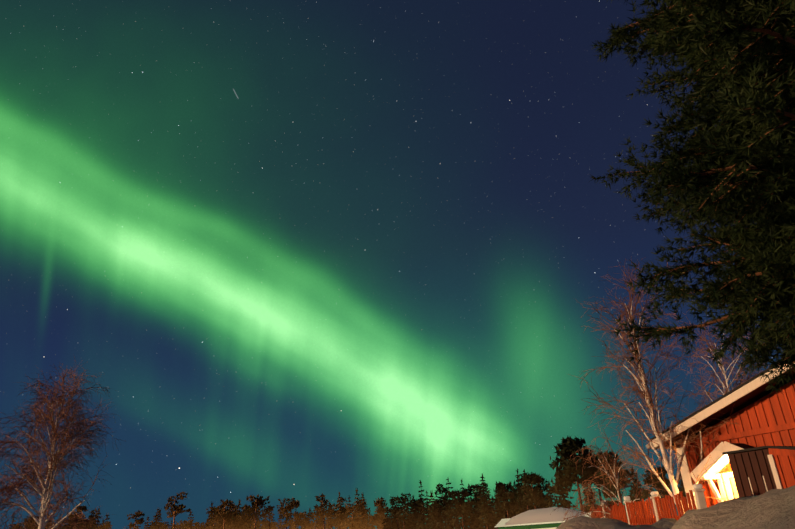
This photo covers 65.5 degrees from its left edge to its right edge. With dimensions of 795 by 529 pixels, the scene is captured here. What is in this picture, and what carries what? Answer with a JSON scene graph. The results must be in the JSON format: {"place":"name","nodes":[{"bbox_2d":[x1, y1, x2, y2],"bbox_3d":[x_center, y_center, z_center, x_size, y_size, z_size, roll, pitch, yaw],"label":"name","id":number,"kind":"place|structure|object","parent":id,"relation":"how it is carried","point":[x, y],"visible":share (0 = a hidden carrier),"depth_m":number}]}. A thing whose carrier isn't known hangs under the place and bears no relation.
{"place":"outdoors","nodes":[
{"label":"outdoors","id":0,"kind":"place"},
{"bbox_2d":[0,0,793,528],"label":"sky","id":1,"kind":"structure","parent":0,"point":[302,250]},
{"bbox_2d":[382,435,689,528],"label":"tree","id":2,"kind":"object","parent":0,"point":[519,501],"depth_m":128.67},
{"bbox_2d":[504,507,585,525],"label":"snowy roof","id":3,"kind":"structure","parent":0,"point":[550,514],"depth_m":20.29},
{"bbox_2d":[496,485,794,528],"bbox_3d":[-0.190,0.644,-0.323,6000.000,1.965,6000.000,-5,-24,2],"label":"snow ground","id":4,"kind":"structure","parent":0,"point":[773,509],"depth_m":5.30},
{"bbox_2d":[0,357,126,528],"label":"birch","id":5,"kind":"object","parent":4,"relation":"on","point":[67,434],"depth_m":25.08},
{"bbox_2d":[8,488,390,528],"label":"tree","id":6,"kind":"object","parent":4,"relation":"on","point":[234,519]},
{"bbox_2d":[498,523,560,528],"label":"roof edge","id":7,"kind":"object","parent":4,"relation":"on","point":[550,525],"visible":0.62,"depth_m":19.81},
{"bbox_2d":[495,512,590,528],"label":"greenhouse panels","id":8,"kind":"object","parent":4,"relation":"on","point":[502,522],"visible":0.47,"depth_m":19.98},
{"bbox_2d":[554,428,664,522],"bbox_3d":[5.038,6.057,14.912,3.432,4.174,3.686,-5,-24,2],"label":"bare tree","id":9,"kind":"object","parent":4,"relation":"on","point":[609,477],"depth_m":15.12},
{"bbox_2d":[601,489,706,523],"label":"fence posts","id":10,"kind":"object","parent":4,"relation":"on","point":[700,499],"visible":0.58,"depth_m":9.69},
{"bbox_2d":[590,490,695,524],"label":"fence pickets","id":11,"kind":"object","parent":10,"relation":"attached to","point":[644,517],"visible":0.69,"depth_m":11.95},
{"bbox_2d":[602,484,702,504],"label":"post caps","id":12,"kind":"object","parent":10,"relation":"on","point":[656,493],"visible":0.79,"depth_m":11.64},
{"bbox_2d":[676,379,794,506],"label":"house walls","id":13,"kind":"structure","parent":4,"relation":"on","point":[768,419],"depth_m":11.67},
{"bbox_2d":[650,367,794,454],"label":"house roof","id":14,"kind":"structure","parent":13,"relation":"on","point":[746,447],"depth_m":11.88},
{"bbox_2d":[651,363,794,508],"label":"house trim","id":15,"kind":"structure","parent":13,"relation":"attached to","point":[718,458],"depth_m":11.96},
{"bbox_2d":[730,477,738,497],"bbox_3d":[6.728,4.899,11.277,0.043,2.000,0.840,10,-27,-28],"label":"house door","id":16,"kind":"structure","parent":13,"relation":"in","point":[734,488],"depth_m":11.89},
{"bbox_2d":[575,256,737,515],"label":"bare tree","id":17,"kind":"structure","parent":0,"point":[639,392],"depth_m":12.83},
{"bbox_2d":[589,0,794,393],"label":"spruce","id":18,"kind":"object","parent":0,"point":[740,85],"depth_m":6.40},
{"bbox_2d":[654,309,769,413],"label":"bare tree","id":19,"kind":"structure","parent":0,"point":[721,372],"depth_m":20.35},
{"bbox_2d":[658,367,793,497],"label":"siding","id":20,"kind":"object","parent":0,"point":[754,467],"visible":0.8,"depth_m":10.27}
]}

